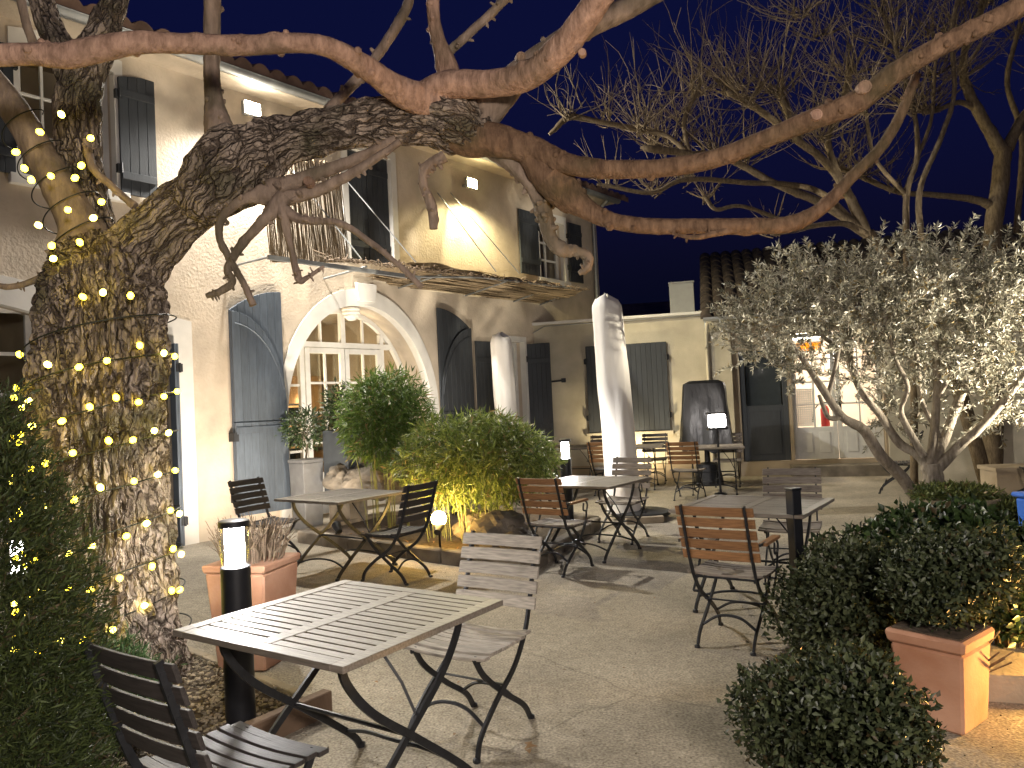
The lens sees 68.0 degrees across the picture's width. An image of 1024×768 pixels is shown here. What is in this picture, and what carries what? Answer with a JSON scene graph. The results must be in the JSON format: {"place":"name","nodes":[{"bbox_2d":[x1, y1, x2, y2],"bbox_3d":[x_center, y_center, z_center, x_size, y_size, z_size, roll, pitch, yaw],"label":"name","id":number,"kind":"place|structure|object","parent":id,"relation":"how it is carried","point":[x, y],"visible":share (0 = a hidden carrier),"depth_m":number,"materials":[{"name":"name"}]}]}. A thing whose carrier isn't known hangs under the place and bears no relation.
{"place":"outdoors","nodes":[
{"label":"outdoors","id":0,"kind":"place"},
{"bbox_2d":[320,510,581,564],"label":"planting soil","id":1,"kind":"structure","parent":0,"point":[360,526],"depth_m":9.18,"materials":[{"name":"brown soil"}]},
{"bbox_2d":[316,377,367,521],"bbox_3d":[-2.325,0.863,10.321,0.646,1.964,0.567,-4,-2,35],"label":"dark planter","id":2,"kind":"object","parent":1,"relation":"on","point":[332,455],"visible":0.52,"depth_m":10.19,"materials":[{"name":"stone"}]},
{"bbox_2d":[341,463,402,500],"bbox_3d":[-1.771,1.278,9.872,0.839,0.519,0.690,-3,-2,0],"label":"rock","id":3,"kind":"object","parent":1,"relation":"on","point":[351,479],"visible":0.3,"depth_m":9.63,"materials":[{"name":"stone"}]},
{"bbox_2d":[322,463,364,489],"bbox_3d":[-2.216,1.246,10.176,0.648,0.446,0.574,-2,-2,-24],"label":"rock","id":4,"kind":"object","parent":3,"relation":"on","point":[333,478],"visible":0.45,"depth_m":9.94,"materials":[{"name":"stone"}]},
{"bbox_2d":[358,451,375,465],"bbox_3d":[-2.081,1.095,10.471,0.794,0.612,0.781,-2,-2,-27],"label":"rock","id":5,"kind":"object","parent":4,"relation":"on","point":[360,459],"visible":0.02,"depth_m":10.15,"materials":[{"name":"stone"}]},
{"bbox_2d":[369,463,414,489],"bbox_3d":[-1.516,1.149,9.586,0.565,0.395,0.506,-2,-2,-15],"label":"rock","id":6,"kind":"object","parent":3,"relation":"on","point":[380,480],"visible":0.3,"depth_m":9.39,"materials":[{"name":"stone"}]},
{"bbox_2d":[330,361,438,532],"bbox_3d":[-1.515,0.734,9.204,1.360,2.087,1.304,-3,-2,0],"label":"bamboo shrub","id":7,"kind":"object","parent":1,"relation":"on","point":[382,415],"visible":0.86,"depth_m":8.96,"materials":[{"name":"green plant"}]},
{"bbox_2d":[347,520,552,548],"bbox_3d":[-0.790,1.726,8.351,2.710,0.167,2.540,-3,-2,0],"label":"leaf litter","id":8,"kind":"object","parent":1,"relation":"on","point":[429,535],"visible":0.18,"depth_m":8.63,"materials":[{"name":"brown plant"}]},
{"bbox_2d":[451,509,489,538],"bbox_3d":[-0.391,1.568,8.365,0.480,0.370,0.447,-3,-2,21],"label":"rock","id":9,"kind":"object","parent":1,"relation":"on","point":[470,517],"visible":0.34,"depth_m":8.22,"materials":[{"name":"stone"}]},
{"bbox_2d":[380,404,569,541],"bbox_3d":[-0.404,0.950,8.406,2.100,1.506,1.436,-3,-2,0],"label":"bamboo shrub","id":10,"kind":"object","parent":1,"relation":"on","point":[476,459],"visible":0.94,"depth_m":8.17,"materials":[{"name":"green plant"}]},
{"bbox_2d":[467,510,532,547],"bbox_3d":[-0.126,1.571,7.980,0.704,0.497,0.696,-3,-2,0],"label":"rock","id":11,"kind":"object","parent":1,"relation":"on","point":[499,522],"visible":0.61,"depth_m":7.78,"materials":[{"name":"stone"}]},
{"bbox_2d":[499,531,544,550],"bbox_3d":[0.085,1.652,7.707,0.448,0.340,0.460,-2,-2,-34],"label":"rock","id":12,"kind":"object","parent":1,"relation":"on","point":[516,533],"visible":0.09,"depth_m":7.61,"materials":[{"name":"stone"}]},
{"bbox_2d":[0,475,1023,767],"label":"ground","id":13,"kind":"structure","parent":0,"point":[584,627],"depth_m":4.53,"materials":[{"name":"grey gravel"}]},
{"bbox_2d":[0,375,127,767],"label":"conifer","id":14,"kind":"object","parent":13,"relation":"on","point":[42,581],"visible":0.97,"depth_m":2.23,"materials":[{"name":"green plant"}]},
{"bbox_2d":[1,652,301,767],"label":"gravel base","id":15,"kind":"object","parent":13,"relation":"on","point":[201,700],"visible":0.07,"depth_m":4.13,"materials":[{"name":"gravel"}]},
{"bbox_2d":[5,538,28,673],"bbox_3d":[-2.959,1.357,4.568,0.146,0.920,0.146,-3,-2,0],"label":"bollard lamp","id":16,"kind":"object","parent":15,"relation":"on","point":[17,600],"visible":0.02,"depth_m":4.51,"materials":[{"name":"metal"}]},
{"bbox_2d":[1,621,190,756],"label":"juniper","id":17,"kind":"object","parent":15,"relation":"on","point":[126,643],"visible":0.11,"depth_m":3.75,"materials":[{"name":"green plant"}]},
{"bbox_2d":[218,518,255,724],"bbox_3d":[-1.405,1.210,3.880,0.154,1.030,0.154,-3,-2,0],"label":"bollard lamp","id":18,"kind":"object","parent":15,"relation":"on","point":[236,595],"visible":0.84,"depth_m":3.82,"materials":[{"name":"metal"}]},
{"bbox_2d":[0,0,1023,711],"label":"old plane tree","id":19,"kind":"object","parent":15,"relation":"on","point":[228,168],"visible":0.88,"depth_m":4.34,"materials":[{"name":"brown plant"}]},
{"bbox_2d":[1,109,191,650],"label":"fairy lights","id":20,"kind":"object","parent":19,"relation":"attached to","point":[107,360],"visible":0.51,"depth_m":4.27,"materials":[{"name":"yellow"}]},
{"bbox_2d":[81,640,328,767],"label":"folding chair","id":21,"kind":"object","parent":13,"relation":"on","point":[240,744],"visible":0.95,"depth_m":2.29,"materials":[{"name":"grey wood"}]},
{"bbox_2d":[187,645,311,697],"bbox_3d":[-2.286,1.805,4.934,3.213,0.083,0.524,-4,-2,27],"label":"bed border","id":22,"kind":"object","parent":13,"relation":"on","point":[271,682],"visible":0.11,"depth_m":4.40,"materials":[{"name":"wood"}]},
{"bbox_2d":[202,512,299,671],"bbox_3d":[-1.648,1.302,4.813,0.573,0.921,0.534,-3,-2,14],"label":"lavender pot","id":23,"kind":"object","parent":13,"relation":"on","point":[273,572],"visible":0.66,"depth_m":4.70,"materials":[{"name":"ceramic"}]},
{"bbox_2d":[227,477,303,560],"bbox_3d":[-2.607,1.454,8.044,0.631,0.901,0.480,-4,-2,28],"label":"folding chair","id":24,"kind":"object","parent":13,"relation":"on","point":[261,492],"visible":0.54,"depth_m":8.13,"materials":[{"name":"brown wood"}]},
{"bbox_2d":[244,689,331,736],"bbox_3d":[-1.626,1.678,3.043,0.101,0.170,2.250,-4,-2,38],"label":"bed edging","id":25,"kind":"object","parent":13,"relation":"on","point":[295,720],"visible":0.22,"depth_m":3.73,"materials":[{"name":"brown wood"}]},
{"bbox_2d":[275,402,331,529],"bbox_3d":[-2.819,1.111,10.370,0.783,1.719,0.802,-4,-2,39],"label":"potted tree","id":26,"kind":"object","parent":13,"relation":"on","point":[306,475],"visible":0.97,"depth_m":10.25,"materials":[{"name":"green plant"}]},
{"bbox_2d":[289,376,323,471],"bbox_3d":[-4.834,0.860,13.814,0.540,2.600,3.240,-4,-2,39],"label":"wall cabinet","id":27,"kind":"object","parent":13,"relation":"on","point":[316,391],"depth_m":14.81,"materials":[{"name":"brown wood"}]},
{"bbox_2d":[314,452,323,471],"bbox_3d":[-3.775,1.705,14.664,0.018,0.740,0.500,-4,-2,39],"label":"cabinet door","id":28,"kind":"structure","parent":27,"relation":"in","point":[316,455],"depth_m":14.73,"materials":[{"name":"brown wood"}]},
{"bbox_2d":[0,0,627,572],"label":"village house","id":29,"kind":"structure","parent":13,"relation":"on","point":[236,364],"depth_m":10.48,"materials":[{"name":"paint"}]},
{"bbox_2d":[0,308,31,527],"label":"window frame","id":30,"kind":"structure","parent":29,"relation":"in","point":[26,321],"depth_m":8.38,"materials":[{"name":"brown wood"}]},
{"bbox_2d":[19,66,109,188],"bbox_3d":[-5.202,-3.017,8.781,0.060,1.500,1.000,-4,-2,39],"label":"window frame","id":31,"kind":"structure","parent":29,"relation":"in","point":[104,106],"depth_m":9.10,"materials":[{"name":"white wood"}]},
{"bbox_2d":[241,99,260,116],"bbox_3d":[-3.595,-3.726,10.339,0.229,0.190,0.260,-4,-2,39],"label":"floodlight","id":32,"kind":"object","parent":29,"relation":"attached to","point":[250,109],"visible":0.86,"depth_m":10.24,"materials":[{"name":"metal"}]},
{"bbox_2d":[288,403,300,458],"bbox_3d":[-3.715,1.203,12.743,0.315,1.750,0.480,-4,-2,39],"label":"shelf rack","id":33,"kind":"object","parent":29,"relation":"in","point":[295,455],"visible":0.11,"depth_m":12.95,"materials":[{"name":"brown wood"}]},
{"bbox_2d":[304,347,345,513],"bbox_3d":[-2.847,0.713,11.777,0.119,2.555,0.750,-4,-2,39],"label":"glazed door","id":34,"kind":"structure","parent":29,"relation":"in","point":[307,350],"depth_m":11.68,"materials":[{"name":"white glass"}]},
{"bbox_2d":[342,307,359,320],"bbox_3d":[-2.549,-1.110,12.031,0.300,0.220,0.300,-3,-2,0],"label":"ceiling lantern","id":35,"kind":"object","parent":29,"relation":"attached to","point":[350,313],"visible":1,"depth_m":11.93,"materials":[{"name":"glass"}]},
{"bbox_2d":[344,349,385,505],"bbox_3d":[-2.369,0.706,12.367,0.119,2.555,0.750,-4,-2,39],"label":"glazed door","id":36,"kind":"structure","parent":29,"relation":"in","point":[377,353],"depth_m":12.39,"materials":[{"name":"white wood"}]},
{"bbox_2d":[237,159,589,305],"bbox_3d":[-1.151,-2.498,12.540,1.122,1.890,7.214,-4,-2,39],"label":"reed awning","id":37,"kind":"object","parent":29,"relation":"attached to","point":[437,277],"visible":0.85,"depth_m":11.45,"materials":[{"name":"wicker"}]},
{"bbox_2d":[462,177,476,189],"bbox_3d":[-0.802,-3.623,13.772,0.229,0.190,0.260,-4,-2,39],"label":"floodlight","id":38,"kind":"object","parent":29,"relation":"attached to","point":[471,183],"visible":1,"depth_m":13.68,"materials":[{"name":"metal"}]},
{"bbox_2d":[512,343,519,425],"bbox_3d":[-0.166,0.175,14.749,0.060,1.980,0.880,-4,-2,39],"label":"window frame","id":39,"kind":"structure","parent":29,"relation":"in","point":[514,348],"depth_m":15.04,"materials":[{"name":"beige paint"}]},
{"bbox_2d":[540,230,558,279],"bbox_3d":[0.687,-2.784,16.020,0.060,1.240,0.900,-4,-2,39],"label":"window frame","id":40,"kind":"structure","parent":29,"relation":"in","point":[556,266],"depth_m":16.08,"materials":[{"name":"white wood"}]},
{"bbox_2d":[332,521,341,533],"bbox_3d":[-2.025,1.745,8.824,0.110,0.293,0.149,-2,-2,-35],"label":"ground spotlight","id":41,"kind":"object","parent":13,"relation":"on","point":[337,527],"visible":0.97,"depth_m":8.79,"materials":[{"name":"metal"}]},
{"bbox_2d":[173,580,502,767],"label":"folding table","id":42,"kind":"object","parent":13,"relation":"on","point":[342,628],"visible":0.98,"depth_m":2.97,"materials":[{"name":"grey wood"}]},
{"bbox_2d":[274,488,405,581],"bbox_3d":[-1.673,1.472,7.514,0.940,0.748,0.900,-4,-2,36],"label":"folding table","id":43,"kind":"object","parent":13,"relation":"on","point":[339,498],"visible":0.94,"depth_m":7.45,"materials":[{"name":"metal"}]},
{"bbox_2d":[361,480,437,585],"bbox_3d":[-1.037,1.350,6.985,0.631,0.901,0.480,-4,-2,32],"label":"folding chair","id":44,"kind":"object","parent":13,"relation":"on","point":[394,532],"visible":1,"depth_m":6.89,"materials":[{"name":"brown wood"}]},
{"bbox_2d":[433,524,443,542],"bbox_3d":[-0.738,1.595,7.692,0.111,0.408,0.148,-3,-2,0],"label":"ground spotlight","id":45,"kind":"object","parent":13,"relation":"on","point":[438,528],"visible":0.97,"depth_m":7.65,"materials":[{"name":"metal"}]},
{"bbox_2d":[297,506,600,568],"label":"bed kerb","id":46,"kind":"structure","parent":13,"relation":"on","point":[440,555],"depth_m":8.18,"materials":[{"name":"stone"}]},
{"bbox_2d":[431,511,446,546],"bbox_3d":[-0.742,1.498,7.743,0.160,0.407,0.160,-3,-2,0],"label":"globe lamp","id":47,"kind":"object","parent":46,"relation":"on","point":[438,517],"visible":0.86,"depth_m":7.70,"materials":[{"name":"white glass"}]},
{"bbox_2d":[449,505,457,514],"bbox_3d":[-0.804,1.757,10.328,0.110,0.236,0.145,-2,-2,-24],"label":"ground spotlight","id":48,"kind":"object","parent":13,"relation":"on","point":[453,513],"visible":0.52,"depth_m":10.29,"materials":[{"name":"metal"}]},
{"bbox_2d":[403,530,542,763],"bbox_3d":[-0.181,1.219,3.678,0.480,0.901,0.631,-4,-2,32],"label":"folding chair","id":49,"kind":"object","parent":13,"relation":"on","point":[477,645],"visible":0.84,"depth_m":3.76,"materials":[{"name":"grey wood"}]},
{"bbox_2d":[490,332,517,491],"bbox_3d":[-0.095,0.510,12.291,0.404,2.731,0.332,-3,-2,0],"label":"parasol","id":50,"kind":"object","parent":13,"relation":"on","point":[504,390],"visible":0.5,"depth_m":12.17,"materials":[{"name":"fabric"}]},
{"bbox_2d":[525,741,536,752],"bbox_3d":[0.087,1.620,3.390,0.068,0.022,0.145,-3,-2,0],"label":"fallen leaf","id":51,"kind":"object","parent":13,"relation":"on","point":[529,744],"visible":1,"depth_m":3.40,"materials":[{"name":"brown plant"}]},
{"bbox_2d":[515,477,593,577],"bbox_3d":[0.408,1.283,7.018,0.550,0.901,0.631,-4,-2,34],"label":"folding chair","id":52,"kind":"object","parent":13,"relation":"on","point":[550,523],"visible":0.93,"depth_m":6.87,"materials":[{"name":"brown wood"}]},
{"bbox_2d":[559,439,573,519],"bbox_3d":[0.676,1.230,9.369,0.146,1.098,0.146,-3,-2,0],"label":"bollard lamp","id":53,"kind":"object","parent":13,"relation":"on","point":[566,471],"visible":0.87,"depth_m":9.32,"materials":[{"name":"metal"}]},
{"bbox_2d":[547,444,593,477],"bbox_3d":[1.123,1.518,13.962,0.940,0.748,0.900,-3,-2,14],"label":"folding table","id":54,"kind":"object","parent":13,"relation":"on","point":[578,447],"visible":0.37,"depth_m":13.85,"materials":[{"name":"metal"}]},
{"bbox_2d":[528,475,650,563],"bbox_3d":[0.815,1.361,7.744,0.940,0.748,0.900,-4,-2,35],"label":"folding table","id":55,"kind":"object","parent":13,"relation":"on","point":[604,483],"visible":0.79,"depth_m":7.64,"materials":[{"name":"metal"}]},
{"bbox_2d":[586,442,603,495],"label":"folding chair","id":56,"kind":"object","parent":13,"relation":"on","point":[598,445],"visible":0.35,"depth_m":12.37,"materials":[{"name":"brown wood"}]},
{"bbox_2d":[587,435,604,475],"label":"folding chair","id":57,"kind":"object","parent":13,"relation":"on","point":[596,438],"visible":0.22,"depth_m":14.61,"materials":[{"name":"brown wood"}]},
{"bbox_2d":[532,311,710,478],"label":"back annexe","id":58,"kind":"structure","parent":13,"relation":"on","point":[666,356],"depth_m":14.78,"materials":[{"name":"yellow paint"}]},
{"bbox_2d":[668,281,699,312],"bbox_3d":[3.839,-1.790,16.628,0.771,0.870,0.430,-3,-2,12],"label":"chimney","id":59,"kind":"object","parent":58,"relation":"on","point":[681,294],"visible":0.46,"depth_m":16.46,"materials":[{"name":"beige paint"}]},
{"bbox_2d":[595,456,651,544],"bbox_3d":[1.253,1.283,8.467,0.550,0.901,0.631,-4,-2,32],"label":"folding chair","id":60,"kind":"object","parent":13,"relation":"on","point":[617,500],"visible":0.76,"depth_m":8.56,"materials":[{"name":"grey wood"}]},
{"bbox_2d":[592,294,670,524],"bbox_3d":[1.542,0.275,9.849,0.879,2.950,0.800,-3,-2,0],"label":"parasol","id":61,"kind":"object","parent":13,"relation":"on","point":[615,402],"visible":0.82,"depth_m":9.73,"materials":[{"name":"fabric"}]},
{"bbox_2d":[621,301,669,315],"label":"distant house","id":62,"kind":"structure","parent":13,"relation":"on","point":[635,309],"depth_m":28.95,"materials":[{"name":"brown paint"}]},
{"bbox_2d":[636,443,663,489],"bbox_3d":[2.171,1.450,13.262,0.940,0.748,0.900,-3,-2,14],"label":"folding table","id":63,"kind":"object","parent":13,"relation":"on","point":[653,446],"visible":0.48,"depth_m":13.08,"materials":[{"name":"metal"}]},
{"bbox_2d":[642,433,667,483],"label":"folding chair","id":64,"kind":"object","parent":13,"relation":"on","point":[655,438],"visible":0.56,"depth_m":14.23,"materials":[{"name":"brown wood"}]},
{"bbox_2d":[666,441,706,500],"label":"folding chair","id":65,"kind":"object","parent":13,"relation":"on","point":[678,451],"visible":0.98,"depth_m":11.33,"materials":[{"name":"brown wood"}]},
{"bbox_2d":[679,380,733,485],"bbox_3d":[3.389,0.848,13.281,0.938,1.820,0.701,-3,-2,12],"label":"covered heater","id":66,"kind":"object","parent":13,"relation":"on","point":[701,399],"visible":0.84,"depth_m":13.02,"materials":[{"name":"grey fabric"}]},
{"bbox_2d":[683,443,744,495],"bbox_3d":[3.238,1.369,12.163,0.940,0.748,0.900,-3,-2,14],"label":"folding table","id":67,"kind":"object","parent":13,"relation":"on","point":[733,447],"visible":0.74,"depth_m":12.00,"materials":[{"name":"metal"}]},
{"bbox_2d":[706,412,727,494],"bbox_3d":[3.232,1.086,11.870,0.300,1.282,0.200,-3,-2,0],"label":"standing lantern","id":68,"kind":"object","parent":13,"relation":"on","point":[717,421],"visible":0.96,"depth_m":11.84,"materials":[{"name":"metal"}]},
{"bbox_2d":[712,432,742,486],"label":"folding chair","id":69,"kind":"object","parent":13,"relation":"on","point":[739,438],"visible":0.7,"depth_m":13.10,"materials":[{"name":"brown wood"}]},
{"bbox_2d":[675,504,781,655],"bbox_3d":[1.384,1.175,4.778,0.550,0.901,0.631,-4,-2,34],"label":"folding chair","id":70,"kind":"object","parent":13,"relation":"on","point":[715,570],"visible":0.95,"depth_m":4.63,"materials":[{"name":"wood"}]},
{"bbox_2d":[669,494,834,612],"bbox_3d":[1.791,1.255,5.575,0.940,0.748,0.900,-4,-2,35],"label":"folding table","id":71,"kind":"object","parent":13,"relation":"on","point":[768,507],"visible":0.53,"depth_m":5.55,"materials":[{"name":"wood"}]},
{"bbox_2d":[526,0,988,481],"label":"bare pollard","id":72,"kind":"object","parent":13,"relation":"on","point":[856,221],"visible":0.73,"depth_m":10.91,"materials":[{"name":"brown plant"}]},
{"bbox_2d":[758,467,821,584],"bbox_3d":[2.333,1.174,6.341,0.480,0.901,0.631,-3,-2,25],"label":"folding chair","id":73,"kind":"object","parent":13,"relation":"on","point":[769,525],"visible":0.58,"depth_m":6.52,"materials":[{"name":"grey wood"}]},
{"bbox_2d":[784,487,804,624],"bbox_3d":[1.883,1.144,5.018,0.140,0.915,0.140,-2,-2,-20],"label":"square post","id":74,"kind":"object","parent":13,"relation":"on","point":[794,526],"visible":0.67,"depth_m":5.00,"materials":[{"name":"metal"}]},
{"bbox_2d":[716,634,950,767],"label":"box shrub","id":75,"kind":"object","parent":13,"relation":"on","point":[850,708],"visible":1,"depth_m":2.69,"materials":[{"name":"green plant"}]},
{"bbox_2d":[757,526,914,668],"bbox_3d":[1.802,1.170,4.045,0.962,0.843,0.854,-3,-2,0],"label":"box shrub","id":76,"kind":"object","parent":13,"relation":"on","point":[833,603],"visible":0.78,"depth_m":3.90,"materials":[{"name":"green plant"}]},
{"bbox_2d":[700,224,1023,476],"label":"tiled wing","id":77,"kind":"structure","parent":13,"relation":"on","point":[773,424],"depth_m":14.36,"materials":[{"name":"beige paint"}]},
{"bbox_2d":[738,349,790,460],"bbox_3d":[4.773,0.407,14.339,0.840,2.070,0.112,-3,-2,15],"label":"dark door","id":78,"kind":"structure","parent":77,"relation":"in","point":[765,420],"depth_m":14.33,"materials":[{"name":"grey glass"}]},
{"bbox_2d":[796,341,823,350],"bbox_3d":[5.629,-0.710,14.494,0.610,0.189,0.090,-3,-2,15],"label":"yellow valance","id":79,"kind":"object","parent":77,"relation":"hanging from","point":[815,344],"visible":0.26,"depth_m":14.46,"materials":[{"name":"fabric"}]},
{"bbox_2d":[788,332,838,458],"bbox_3d":[5.630,0.221,14.163,0.765,2.350,0.072,-3,-2,15],"label":"glazed door","id":80,"kind":"structure","parent":77,"relation":"in","point":[814,442],"depth_m":14.15,"materials":[{"name":"white glass"}]},
{"bbox_2d":[812,402,835,458],"bbox_3d":[5.867,0.869,14.313,0.362,1.061,0.240,-3,-2,15],"label":"fire extinguisher","id":81,"kind":"object","parent":77,"relation":"on","point":[825,421],"visible":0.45,"depth_m":14.25,"materials":[{"name":"red paint"}]},
{"bbox_2d":[832,329,884,457],"bbox_3d":[6.377,0.180,13.958,0.765,2.350,0.080,-3,-2,15],"label":"glazed door","id":82,"kind":"structure","parent":77,"relation":"in","point":[851,443],"depth_m":13.95,"materials":[{"name":"white glass"}]},
{"bbox_2d":[705,211,1023,502],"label":"olive tree","id":83,"kind":"object","parent":13,"relation":"on","point":[929,309],"visible":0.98,"depth_m":8.84,"materials":[{"name":"green plant"}]},
{"bbox_2d":[737,0,1004,483],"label":"bare pollard","id":84,"kind":"object","parent":13,"relation":"on","point":[906,190],"visible":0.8,"depth_m":10.47,"materials":[{"name":"brown plant"}]},
{"bbox_2d":[783,0,1023,463],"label":"bare pollard","id":85,"kind":"object","parent":13,"relation":"on","point":[995,203],"visible":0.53,"depth_m":12.03,"materials":[{"name":"brown plant"}]},
{"bbox_2d":[802,493,1019,621],"bbox_3d":[2.546,1.121,4.734,1.430,0.898,1.112,-3,-2,0],"label":"dark shrub","id":86,"kind":"object","parent":13,"relation":"on","point":[877,527],"visible":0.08,"depth_m":4.54,"materials":[{"name":"green plant"}]},
{"bbox_2d":[885,618,994,735],"bbox_3d":[1.995,1.339,3.522,0.350,0.432,0.350,-1,-2,-38],"label":"square planter","id":87,"kind":"object","parent":13,"relation":"on","point":[953,666],"visible":0.8,"depth_m":3.40,"materials":[{"name":"ceramic"}]},
{"bbox_2d":[862,519,1023,672],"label":"planter shrub","id":88,"kind":"object","parent":87,"relation":"in","point":[951,577],"visible":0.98,"depth_m":3.42,"materials":[{"name":"green plant"}]},
{"bbox_2d":[883,328,1023,480],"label":"garden wall","id":89,"kind":"structure","parent":13,"relation":"on","point":[960,467],"depth_m":12.17,"materials":[{"name":"yellow paint"}]},
{"bbox_2d":[905,478,1006,509],"bbox_3d":[5.059,1.314,8.734,1.021,0.482,0.982,-3,-2,17],"label":"bowl plant","id":90,"kind":"object","parent":13,"relation":"on","point":[939,490],"visible":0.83,"depth_m":8.51,"materials":[{"name":"green plant"}]},
{"bbox_2d":[948,500,1023,648],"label":"shrub","id":91,"kind":"object","parent":13,"relation":"on","point":[1011,633],"visible":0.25,"depth_m":4.05,"materials":[{"name":"green plant"}]},
{"bbox_2d":[978,492,1018,523],"bbox_3d":[5.416,1.395,8.459,1.597,0.396,0.856,-3,-2,0],"label":"ground cover shrub","id":92,"kind":"object","parent":13,"relation":"on","point":[1009,502],"visible":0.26,"depth_m":8.29,"materials":[{"name":"green plant"}]},
{"bbox_2d":[977,463,1023,495],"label":"planter","id":93,"kind":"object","parent":13,"relation":"on","point":[1010,477],"depth_m":9.55,"materials":[{"name":"brown paint"}]},
{"bbox_2d":[988,645,1023,703],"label":"stone step","id":94,"kind":"object","parent":13,"relation":"on","point":[1006,684],"depth_m":3.69,"materials":[{"name":"beige stone"}]},
{"bbox_2d":[1011,491,1023,525],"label":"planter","id":95,"kind":"object","parent":13,"relation":"on","point":[1020,500],"visible":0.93,"depth_m":6.07,"materials":[{"name":"plastic"}]},
{"bbox_2d":[79,0,1023,310],"label":"sky","id":96,"kind":"structure","parent":0,"point":[633,268],"materials":[{"name":"blue"}]},
{"bbox_2d":[878,430,923,493],"bbox_3d":[5.712,1.147,11.136,0.631,0.901,0.480,-4,-2,30],"label":"folding chair","id":97,"kind":"object","parent":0,"point":[904,463],"visible":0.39,"depth_m":11.06,"materials":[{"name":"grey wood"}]}
]}

